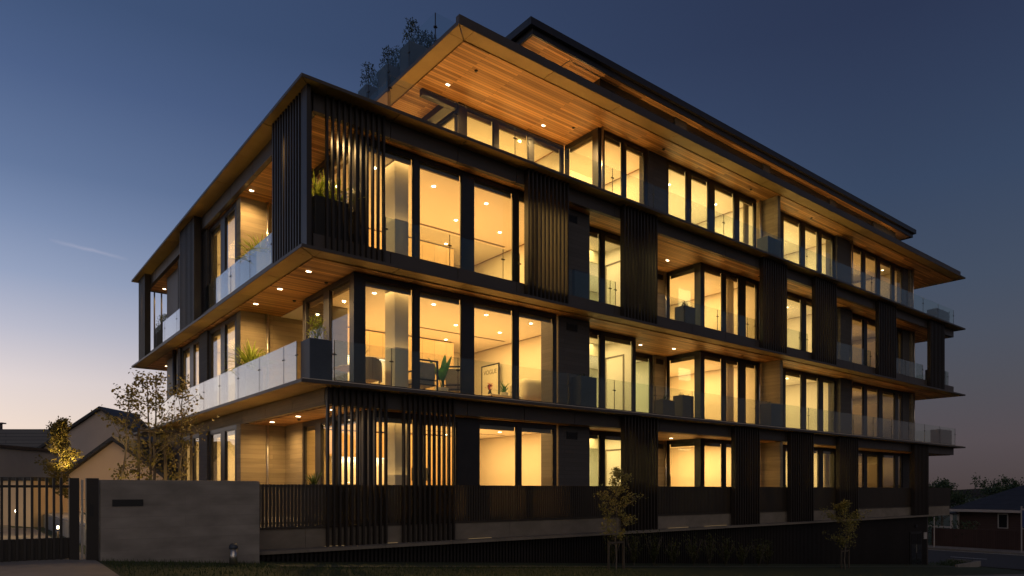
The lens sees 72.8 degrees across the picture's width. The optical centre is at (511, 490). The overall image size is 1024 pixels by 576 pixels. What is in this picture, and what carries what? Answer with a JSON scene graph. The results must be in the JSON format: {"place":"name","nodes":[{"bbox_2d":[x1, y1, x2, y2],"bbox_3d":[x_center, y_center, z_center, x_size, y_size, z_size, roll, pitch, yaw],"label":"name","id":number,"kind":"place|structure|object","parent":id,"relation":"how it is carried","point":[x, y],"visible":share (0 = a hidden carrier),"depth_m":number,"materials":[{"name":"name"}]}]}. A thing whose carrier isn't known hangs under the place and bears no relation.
{"place":"outdoors","nodes":[
{"label":"outdoors","id":0,"kind":"place"},
{"bbox_2d":[0,528,118,575],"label":"driveway","id":1,"kind":"structure","parent":0,"point":[68,567],"depth_m":10.37,"materials":[{"name":"concrete"}]},
{"bbox_2d":[68,478,82,559],"bbox_3d":[-7.218,0.490,11.497,0.200,1.380,0.120,0,0,-38],"label":"gate post","id":2,"kind":"object","parent":1,"relation":"on","point":[73,511],"visible":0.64,"depth_m":11.44,"materials":[{"name":"metal"}]},
{"bbox_2d":[0,477,68,561],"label":"vehicle gate","id":3,"kind":"structure","parent":2,"relation":"attached to","point":[33,549],"depth_m":11.11,"materials":[{"name":"metal"}]},
{"bbox_2d":[85,478,98,560],"bbox_3d":[-7.032,0.490,11.632,0.180,1.380,0.140,0,0,-38],"label":"gate post","id":4,"kind":"object","parent":1,"relation":"on","point":[91,518],"visible":0.89,"depth_m":11.59,"materials":[{"name":"metal"}]},
{"bbox_2d":[260,487,260,522],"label":"potted plant","id":5,"kind":"object","parent":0,"point":[260,504],"visible":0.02,"depth_m":15.37,"materials":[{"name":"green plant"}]},
{"bbox_2d":[495,381,509,394],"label":"fern","id":6,"kind":"object","parent":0,"point":[504,390],"visible":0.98,"depth_m":20.42,"materials":[{"name":"green plant"}]},
{"bbox_2d":[0,0,1023,489],"label":"sky","id":7,"kind":"structure","parent":0,"point":[117,116],"materials":[{"name":"blue"}]},
{"bbox_2d":[11,498,1023,575],"bbox_3d":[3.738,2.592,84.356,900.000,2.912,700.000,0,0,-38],"label":"ground","id":8,"kind":"structure","parent":0,"point":[690,569],"depth_m":17.63,"materials":[{"name":"green plant"}]},
{"bbox_2d":[0,422,50,447],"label":"flat roofed building","id":9,"kind":"structure","parent":8,"relation":"on","point":[35,438],"depth_m":44.95,"materials":[{"name":"paint"}]},
{"bbox_2d":[0,445,62,476],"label":"side building","id":10,"kind":"structure","parent":8,"relation":"on","point":[17,461],"depth_m":29.14,"materials":[{"name":"grey paint"}]},
{"bbox_2d":[3,477,67,526],"bbox_3d":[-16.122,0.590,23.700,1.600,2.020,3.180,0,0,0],"label":"garage","id":11,"kind":"structure","parent":8,"relation":"on","point":[28,502],"depth_m":22.19,"materials":[{"name":"beige paint"}]},
{"bbox_2d":[34,416,84,498],"bbox_3d":[-14.124,-0.614,21.648,1.499,3.432,1.164,0,0,39],"label":"uplit tree","id":12,"kind":"object","parent":8,"relation":"on","point":[58,432],"visible":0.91,"depth_m":21.50,"materials":[{"name":"green plant"}]},
{"bbox_2d":[37,406,152,464],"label":"gabled house","id":13,"kind":"structure","parent":8,"relation":"on","point":[90,431],"depth_m":32.00,"materials":[{"name":"grey paint"}]},
{"bbox_2d":[62,436,177,511],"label":"gabled house","id":14,"kind":"structure","parent":8,"relation":"on","point":[100,460],"depth_m":24.00,"materials":[{"name":"beige paint"}]},
{"bbox_2d":[91,383,153,479],"bbox_3d":[-8.392,-0.681,15.110,0.937,3.373,1.408,0,0,3],"label":"garden tree","id":15,"kind":"object","parent":8,"relation":"on","point":[122,470],"visible":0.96,"depth_m":15.16,"materials":[{"name":"green plant"}]},
{"bbox_2d":[106,368,199,479],"bbox_3d":[-8.266,-0.896,16.028,1.873,3.799,1.563,0,0,-28],"label":"garden tree","id":16,"kind":"object","parent":8,"relation":"on","point":[160,398],"visible":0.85,"depth_m":15.89,"materials":[{"name":"green plant"}]},
{"bbox_2d":[99,480,259,562],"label":"front wall","id":17,"kind":"structure","parent":8,"relation":"on","point":[177,520],"depth_m":12.38,"materials":[{"name":"concrete"}]},
{"bbox_2d":[155,374,218,479],"bbox_3d":[-7.478,-0.851,15.933,1.188,3.708,1.442,0,0,-38],"label":"garden tree","id":18,"kind":"object","parent":8,"relation":"on","point":[183,386],"visible":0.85,"depth_m":15.98,"materials":[{"name":"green plant"}]},
{"bbox_2d":[229,543,237,565],"bbox_3d":[-5.029,1.155,12.536,0.156,0.400,0.154,0,0,-38],"label":"bollard light","id":19,"kind":"object","parent":8,"relation":"on","point":[233,553],"visible":0.94,"depth_m":12.48,"materials":[{"name":"metal"}]},
{"bbox_2d":[101,558,671,575],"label":"lawn grass","id":20,"kind":"structure","parent":8,"relation":"on","point":[144,564],"depth_m":12.84,"materials":[{"name":"plant"}]},
{"bbox_2d":[43,13,965,564],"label":"apartment building","id":21,"kind":"structure","parent":8,"relation":"on","point":[527,167],"depth_m":20.71,"materials":[{"name":"brown metal"}]},
{"bbox_2d":[156,313,166,328],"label":"potted plant","id":22,"kind":"object","parent":21,"relation":"on","point":[162,320],"visible":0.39,"depth_m":26.66,"materials":[{"name":"green plant"}]},
{"bbox_2d":[182,433,198,479],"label":"window","id":23,"kind":"structure","parent":21,"relation":"in","point":[195,437],"depth_m":22.78,"materials":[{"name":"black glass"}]},
{"bbox_2d":[182,337,198,387],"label":"window","id":24,"kind":"structure","parent":21,"relation":"in","point":[190,348],"depth_m":22.96,"materials":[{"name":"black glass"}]},
{"bbox_2d":[209,424,236,480],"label":"window","id":25,"kind":"structure","parent":21,"relation":"in","point":[223,433],"depth_m":20.18,"materials":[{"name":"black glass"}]},
{"bbox_2d":[209,313,236,403],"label":"window","id":26,"kind":"structure","parent":21,"relation":"in","point":[221,329],"depth_m":20.18,"materials":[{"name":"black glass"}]},
{"bbox_2d":[209,201,236,295],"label":"window","id":27,"kind":"structure","parent":21,"relation":"in","point":[221,225],"depth_m":20.18,"materials":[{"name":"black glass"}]},
{"bbox_2d":[221,339,282,398],"bbox_3d":[-7.074,-3.198,18.444,1.895,1.797,2.027,0,0,-38],"label":"potted plant","id":28,"kind":"object","parent":21,"relation":"on","point":[248,380],"visible":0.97,"depth_m":18.26,"materials":[{"name":"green plant"}]},
{"bbox_2d":[233,232,270,285],"bbox_3d":[-6.746,-6.117,18.485,1.370,1.375,2.068,0,0,-38],"label":"potted plant","id":29,"kind":"object","parent":21,"relation":"on","point":[260,258],"visible":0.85,"depth_m":18.09,"materials":[{"name":"green plant"}]},
{"bbox_2d":[301,469,323,523],"bbox_3d":[-4.479,0.136,15.435,0.810,1.247,0.744,0,0,-38],"label":"potted plant","id":30,"kind":"object","parent":21,"relation":"on","point":[313,480],"visible":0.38,"depth_m":15.41,"materials":[{"name":"green plant"}]},
{"bbox_2d":[301,315,331,379],"bbox_3d":[-4.159,-3.016,14.833,0.541,1.433,0.554,0,0,-38],"label":"potted plant","id":31,"kind":"object","parent":21,"relation":"on","point":[316,358],"visible":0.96,"depth_m":14.64,"materials":[{"name":"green plant"}]},
{"bbox_2d":[305,274,349,380],"bbox_3d":[-4.421,-3.606,16.801,0.138,2.608,2.700,0,0,-39],"label":"window","id":32,"kind":"structure","parent":21,"relation":"in","point":[325,296],"depth_m":16.70,"materials":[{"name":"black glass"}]},
{"bbox_2d":[312,139,347,193],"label":"window","id":33,"kind":"structure","parent":21,"relation":"in","point":[321,167],"depth_m":16.65,"materials":[{"name":"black glass"}]},
{"bbox_2d":[302,411,360,484],"bbox_3d":[-4.499,-0.531,17.333,0.138,2.578,3.450,0,0,-39],"label":"window","id":34,"kind":"structure","parent":21,"relation":"in","point":[318,425],"depth_m":17.76,"materials":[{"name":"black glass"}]},
{"bbox_2d":[312,170,370,240],"bbox_3d":[-4.102,-6.271,15.572,1.752,1.682,1.239,0,0,-38],"label":"potted plant","id":35,"kind":"object","parent":21,"relation":"on","point":[318,212],"visible":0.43,"depth_m":15.21,"materials":[{"name":"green plant"}]},
{"bbox_2d":[335,365,348,372],"bbox_3d":[-3.968,-2.725,17.660,1.100,0.750,1.100,0,0,-38],"label":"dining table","id":36,"kind":"object","parent":21,"relation":"on","point":[343,368],"visible":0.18,"depth_m":17.47,"materials":[{"name":"brown wood"}]},
{"bbox_2d":[358,62,377,99],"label":"potted plant","id":37,"kind":"object","parent":21,"relation":"on","point":[373,92],"visible":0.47,"depth_m":21.28,"materials":[{"name":"green plant"}]},
{"bbox_2d":[366,357,381,383],"bbox_3d":[-3.531,-2.769,16.870,0.800,0.838,0.640,0,0,-38],"label":"tub chair","id":38,"kind":"object","parent":21,"relation":"on","point":[373,369],"visible":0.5,"depth_m":16.65,"materials":[{"name":"fabric"}]},
{"bbox_2d":[325,430,451,484],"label":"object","id":39,"kind":"object","parent":21,"relation":"on","point":[330,442],"visible":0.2,"depth_m":21.46,"materials":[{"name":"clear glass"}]},
{"bbox_2d":[378,45,400,94],"bbox_3d":[-3.320,-12.209,20.576,1.322,1.818,0.649,0,0,-38],"label":"potted plant","id":40,"kind":"object","parent":21,"relation":"on","point":[394,73],"visible":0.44,"depth_m":20.23,"materials":[{"name":"green plant"}]},
{"bbox_2d":[348,328,453,389],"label":"kitchen units","id":41,"kind":"object","parent":21,"relation":"on","point":[434,350],"visible":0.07,"depth_m":21.97,"materials":[{"name":"brown wood"}]},
{"bbox_2d":[369,229,453,266],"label":"kitchen units","id":42,"kind":"object","parent":21,"relation":"on","point":[434,253],"visible":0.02,"depth_m":22.43,"materials":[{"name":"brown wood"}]},
{"bbox_2d":[400,17,437,74],"bbox_3d":[-2.534,-12.229,19.558,1.296,1.859,0.662,0,0,-38],"label":"potted plant","id":43,"kind":"object","parent":21,"relation":"on","point":[418,50],"visible":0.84,"depth_m":19.27,"materials":[{"name":"green plant"}]},
{"bbox_2d":[408,359,437,390],"bbox_3d":[-2.342,-2.810,17.624,0.704,0.920,0.660,0,0,-38],"label":"armchair","id":44,"kind":"object","parent":21,"relation":"on","point":[427,375],"visible":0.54,"depth_m":17.45,"materials":[{"name":"black"}]},
{"bbox_2d":[428,355,451,391],"bbox_3d":[-1.838,-2.953,17.918,0.610,1.206,0.503,0,0,-38],"label":"house plant","id":45,"kind":"object","parent":21,"relation":"on","point":[443,370],"visible":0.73,"depth_m":17.92,"materials":[{"name":"green plant"}]},
{"bbox_2d":[363,136,523,281],"bbox_3d":[-1.128,-6.726,17.607,5.960,2.588,0.138,0,0,-39],"label":"window","id":46,"kind":"structure","parent":21,"relation":"in","point":[468,181],"depth_m":17.43,"materials":[{"name":"black metal"}]},
{"bbox_2d":[436,111,455,131],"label":"window","id":47,"kind":"structure","parent":21,"relation":"in","point":[450,116],"depth_m":20.30,"materials":[{"name":"black glass"}]},
{"bbox_2d":[443,366,459,392],"bbox_3d":[-1.442,-2.810,18.592,0.704,0.920,0.660,0,0,6],"label":"armchair","id":48,"kind":"object","parent":21,"relation":"on","point":[452,380],"visible":0.31,"depth_m":18.32,"materials":[{"name":"black"}]},
{"bbox_2d":[361,273,556,402],"bbox_3d":[-1.128,-3.606,17.607,5.960,2.608,0.138,0,0,-39],"label":"window","id":49,"kind":"structure","parent":21,"relation":"in","point":[467,303],"depth_m":17.47,"materials":[{"name":"black metal"}]},
{"bbox_2d":[372,411,556,485],"bbox_3d":[-1.034,-0.531,17.682,5.720,2.578,0.138,0,0,-39],"label":"window","id":50,"kind":"structure","parent":21,"relation":"in","point":[467,430],"depth_m":17.64,"materials":[{"name":"black metal"}]},
{"bbox_2d":[481,363,499,394],"bbox_3d":[-0.742,-3.550,23.804,0.040,1.500,1.000,0,0,-38],"label":"framed poster","id":51,"kind":"object","parent":21,"relation":"on","point":[490,373],"visible":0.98,"depth_m":23.77,"materials":[{"name":"beige paper"}]},
{"bbox_2d":[484,394,520,397],"bbox_3d":[-0.384,-2.550,20.383,1.100,0.400,0.700,0,0,-38],"label":"coffee table","id":52,"kind":"object","parent":21,"relation":"on","point":[503,396],"visible":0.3,"depth_m":20.07,"materials":[{"name":"wood"}]},
{"bbox_2d":[464,104,563,172],"bbox_3d":[0.094,-9.776,21.123,3.910,2.548,0.138,0,0,-39],"label":"window","id":53,"kind":"structure","parent":21,"relation":"in","point":[497,124],"depth_m":21.06,"materials":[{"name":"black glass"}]},
{"bbox_2d":[510,378,540,400],"bbox_3d":[0.545,-2.865,21.167,1.630,0.930,0.970,0,0,-38],"label":"sofa","id":54,"kind":"object","parent":21,"relation":"on","point":[529,389],"visible":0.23,"depth_m":20.59,"materials":[{"name":"fabric"}]},
{"bbox_2d":[565,130,593,184],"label":"window","id":55,"kind":"structure","parent":21,"relation":"in","point":[587,138],"depth_m":21.74,"materials":[{"name":"black glass"}]},
{"bbox_2d":[572,269,589,298],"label":"potted plant","id":56,"kind":"object","parent":21,"relation":"on","point":[580,283],"visible":0.73,"depth_m":19.90,"materials":[{"name":"grey concrete"}]},
{"bbox_2d":[571,373,596,406],"bbox_3d":[2.034,-2.844,19.751,0.702,1.087,0.400,0,0,-38],"label":"planter","id":57,"kind":"object","parent":21,"relation":"on","point":[583,390],"visible":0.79,"depth_m":19.59,"materials":[{"name":"grey concrete"}]},
{"bbox_2d":[590,226,619,302],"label":"window","id":58,"kind":"structure","parent":21,"relation":"in","point":[602,236],"depth_m":21.42,"materials":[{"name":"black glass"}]},
{"bbox_2d":[590,430,620,485],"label":"window","id":59,"kind":"structure","parent":21,"relation":"in","point":[601,436],"depth_m":21.43,"materials":[{"name":"black metal"}]},
{"bbox_2d":[590,329,635,410],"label":"window","id":60,"kind":"structure","parent":21,"relation":"in","point":[602,336],"depth_m":21.48,"materials":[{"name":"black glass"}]},
{"bbox_2d":[604,130,647,205],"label":"window","id":61,"kind":"structure","parent":21,"relation":"in","point":[626,146],"depth_m":21.95,"materials":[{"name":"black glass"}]},
{"bbox_2d":[636,352,652,412],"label":"window","id":62,"kind":"structure","parent":21,"relation":"in","point":[639,356],"depth_m":25.22,"materials":[{"name":"black metal"}]},
{"bbox_2d":[653,394,674,414],"bbox_3d":[4.962,-2.744,22.656,0.623,0.888,0.579,0,0,-38],"label":"planter","id":63,"kind":"object","parent":21,"relation":"on","point":[665,406],"visible":0.78,"depth_m":22.48,"materials":[{"name":"grey concrete"}]},
{"bbox_2d":[667,439,696,485],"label":"window","id":64,"kind":"structure","parent":21,"relation":"in","point":[687,442],"depth_m":25.09,"materials":[{"name":"black metal"}]},
{"bbox_2d":[667,351,696,417],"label":"window","id":65,"kind":"structure","parent":21,"relation":"in","point":[692,355],"depth_m":24.94,"materials":[{"name":"black metal"}]},
{"bbox_2d":[667,263,696,324],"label":"window","id":66,"kind":"structure","parent":21,"relation":"in","point":[683,271],"depth_m":25.04,"materials":[{"name":"black metal"}]},
{"bbox_2d":[673,392,693,416],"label":"potted plant","id":67,"kind":"object","parent":21,"relation":"on","point":[684,405],"visible":0.76,"depth_m":23.09,"materials":[{"name":"grey concrete"}]},
{"bbox_2d":[675,302,694,323],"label":"potted plant","id":68,"kind":"object","parent":21,"relation":"on","point":[689,314],"visible":0.74,"depth_m":23.24,"materials":[{"name":"grey plant"}]},
{"bbox_2d":[667,159,755,246],"bbox_3d":[7.183,-9.776,24.845,5.300,2.548,0.138,0,0,-39],"label":"window","id":69,"kind":"structure","parent":21,"relation":"in","point":[712,186],"depth_m":24.69,"materials":[{"name":"black metal"}]},
{"bbox_2d":[703,439,730,486],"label":"window","id":70,"kind":"structure","parent":21,"relation":"in","point":[706,442],"depth_m":25.28,"materials":[{"name":"black metal"}]},
{"bbox_2d":[703,351,758,423],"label":"window","id":71,"kind":"structure","parent":21,"relation":"in","point":[742,364],"depth_m":25.93,"materials":[{"name":"black metal"}]},
{"bbox_2d":[703,263,758,339],"bbox_3d":[8.066,-6.726,25.662,3.540,2.588,0.138,0,0,-39],"label":"window","id":72,"kind":"structure","parent":21,"relation":"in","point":[743,282],"depth_m":25.93,"materials":[{"name":"black metal"}]},
{"bbox_2d":[593,79,871,225],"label":"upper window frames","id":73,"kind":"structure","parent":21,"relation":"in","point":[600,82],"depth_m":26.09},
{"bbox_2d":[757,236,780,256],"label":"potted plant","id":74,"kind":"object","parent":21,"relation":"on","point":[769,244],"visible":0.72,"depth_m":25.63,"materials":[{"name":"grey concrete"}]},
{"bbox_2d":[760,401,782,426],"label":"potted plant","id":75,"kind":"object","parent":21,"relation":"on","point":[771,413],"visible":0.78,"depth_m":25.59,"materials":[{"name":"grey plant"}]},
{"bbox_2d":[787,292,811,350],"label":"window","id":76,"kind":"structure","parent":21,"relation":"in","point":[803,301],"depth_m":28.80,"materials":[{"name":"black metal"}]},
{"bbox_2d":[780,211,833,277],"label":"window","id":77,"kind":"structure","parent":21,"relation":"in","point":[803,226],"depth_m":28.70,"materials":[{"name":"black metal"}]},
{"bbox_2d":[783,445,835,486],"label":"window","id":78,"kind":"structure","parent":21,"relation":"in","point":[820,451],"depth_m":29.71,"materials":[{"name":"black metal"}]},
{"bbox_2d":[783,368,835,431],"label":"window","id":79,"kind":"structure","parent":21,"relation":"in","point":[820,379],"depth_m":29.40,"materials":[{"name":"black metal"}]},
{"bbox_2d":[850,244,902,303],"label":"window","id":80,"kind":"structure","parent":21,"relation":"in","point":[893,267],"depth_m":32.76,"materials":[{"name":"black metal"}]},
{"bbox_2d":[852,382,901,438],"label":"window","id":81,"kind":"structure","parent":21,"relation":"in","point":[880,391],"depth_m":33.20,"materials":[{"name":"black metal"}]},
{"bbox_2d":[852,313,901,373],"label":"window","id":82,"kind":"structure","parent":21,"relation":"in","point":[865,321],"depth_m":32.30,"materials":[{"name":"black metal"}]},
{"bbox_2d":[859,450,901,487],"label":"window","id":83,"kind":"structure","parent":21,"relation":"in","point":[880,455],"depth_m":33.26,"materials":[{"name":"black metal"}]},
{"bbox_2d":[910,531,921,564],"bbox_3d":[19.339,2.805,33.217,1.350,1.650,0.065,0,0,-39],"label":"door","id":84,"kind":"structure","parent":21,"relation":"in","point":[915,537],"depth_m":33.18,"materials":[{"name":"black"}]},
{"bbox_2d":[927,307,948,321],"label":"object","id":85,"kind":"object","parent":21,"relation":"on","point":[941,314],"visible":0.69,"depth_m":35.67,"materials":[{"name":"grey plant"}]},
{"bbox_2d":[930,429,951,444],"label":"potted plant","id":86,"kind":"object","parent":21,"relation":"on","point":[945,436],"visible":0.77,"depth_m":35.57,"materials":[{"name":"grey plant"}]},
{"bbox_2d":[593,466,648,569],"bbox_3d":[2.641,0.685,17.726,1.281,2.683,1.168,0,0,-38],"label":"street tree","id":87,"kind":"object","parent":8,"relation":"on","point":[617,475],"visible":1,"depth_m":17.64,"materials":[{"name":"green plant"}]},
{"bbox_2d":[625,530,642,564],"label":"border shrub","id":88,"kind":"object","parent":8,"relation":"on","point":[633,558],"visible":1,"depth_m":19.48,"materials":[{"name":"green plant"}]},
{"bbox_2d":[643,529,663,565],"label":"border shrub","id":89,"kind":"object","parent":8,"relation":"on","point":[653,556],"visible":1,"depth_m":20.09,"materials":[{"name":"green plant"}]},
{"bbox_2d":[663,537,681,564],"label":"border shrub","id":90,"kind":"object","parent":8,"relation":"on","point":[671,554],"visible":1,"depth_m":20.66,"materials":[{"name":"green plant"}]},
{"bbox_2d":[683,532,703,565],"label":"border shrub","id":91,"kind":"object","parent":8,"relation":"on","point":[693,552],"visible":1,"depth_m":21.07,"materials":[{"name":"green plant"}]},
{"bbox_2d":[701,532,717,565],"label":"border shrub","id":92,"kind":"object","parent":8,"relation":"on","point":[709,553],"visible":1,"depth_m":21.68,"materials":[{"name":"green plant"}]},
{"bbox_2d":[715,536,733,565],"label":"border shrub","id":93,"kind":"object","parent":8,"relation":"on","point":[725,557],"visible":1,"depth_m":22.14,"materials":[{"name":"green plant"}]},
{"bbox_2d":[733,542,749,564],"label":"border shrub","id":94,"kind":"object","parent":8,"relation":"on","point":[742,555],"visible":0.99,"depth_m":22.70,"materials":[{"name":"green plant"}]},
{"bbox_2d":[748,538,767,565],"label":"border shrub","id":95,"kind":"object","parent":8,"relation":"on","point":[758,554],"visible":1,"depth_m":23.23,"materials":[{"name":"green plant"}]},
{"bbox_2d":[760,540,776,565],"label":"border shrub","id":96,"kind":"object","parent":8,"relation":"on","point":[767,559],"visible":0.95,"depth_m":23.84,"materials":[{"name":"green plant"}]},
{"bbox_2d":[819,499,870,568],"bbox_3d":[12.061,1.588,25.162,1.413,2.532,1.782,0,0,-10],"label":"street tree","id":97,"kind":"object","parent":8,"relation":"on","point":[843,506],"visible":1,"depth_m":25.14,"materials":[{"name":"green plant"}]},
{"bbox_2d":[928,516,943,543],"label":"street shrub","id":98,"kind":"object","parent":8,"relation":"on","point":[931,519],"visible":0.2,"depth_m":47.89,"materials":[{"name":"green plant"}]},
{"bbox_2d":[928,512,958,528],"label":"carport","id":99,"kind":"object","parent":8,"relation":"on","point":[951,516],"visible":0.27,"depth_m":48.87,"materials":[{"name":"grey"}]},
{"bbox_2d":[928,477,979,527],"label":"background tree","id":100,"kind":"object","parent":8,"relation":"on","point":[958,498],"visible":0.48,"depth_m":60.02,"materials":[{"name":"green plant"}]},
{"bbox_2d":[930,559,980,566],"bbox_3d":[21.923,3.649,34.523,3.020,0.402,1.459,0,0,-38],"label":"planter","id":101,"kind":"object","parent":8,"relation":"on","point":[962,563],"visible":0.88,"depth_m":34.44,"materials":[{"name":"concrete"}]},
{"bbox_2d":[938,520,991,537],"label":"street shrub","id":102,"kind":"object","parent":8,"relation":"on","point":[970,523],"visible":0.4,"depth_m":45.91,"materials":[{"name":"green plant"}]},
{"bbox_2d":[932,528,1023,550],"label":"timber fence","id":103,"kind":"object","parent":8,"relation":"on","point":[993,539],"visible":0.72,"depth_m":44.32,"materials":[{"name":"wood"}]},
{"bbox_2d":[949,485,1023,530],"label":"hip roofed house","id":104,"kind":"structure","parent":8,"relation":"on","point":[1000,511],"depth_m":47.84,"materials":[{"name":"tile"}]},
{"bbox_2d":[998,514,1007,528],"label":"window","id":105,"kind":"structure","parent":104,"relation":"in","point":[1002,518],"depth_m":47.10,"materials":[{"name":"grey"}]},
{"bbox_2d":[954,574,1023,575],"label":"footpath","id":106,"kind":"structure","parent":8,"relation":"on","point":[994,575],"depth_m":27.61,"materials":[{"name":"concrete"}]},
{"bbox_2d":[970,472,1023,498],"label":"background tree","id":107,"kind":"object","parent":8,"relation":"on","point":[996,488],"visible":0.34,"depth_m":60.64,"materials":[{"name":"green plant"}]},
{"bbox_2d":[950,489,993,497],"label":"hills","id":108,"kind":"structure","parent":0,"point":[973,491],"depth_m":350.07,"materials":[{"name":"plant"}]},
{"bbox_2d":[928,549,1023,570],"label":"road","id":109,"kind":"structure","parent":0,"point":[1006,561],"depth_m":38.77,"materials":[{"name":"asphalt"}]},
{"bbox_2d":[928,545,1023,554],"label":"pavement","id":110,"kind":"structure","parent":0,"point":[983,550],"depth_m":43.19,"materials":[{"name":"concrete"}]},
{"bbox_2d":[1021,506,1023,551],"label":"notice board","id":111,"kind":"object","parent":110,"relation":"on","point":[1022,517],"visible":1,"depth_m":41.20,"materials":[{"name":"grey"}]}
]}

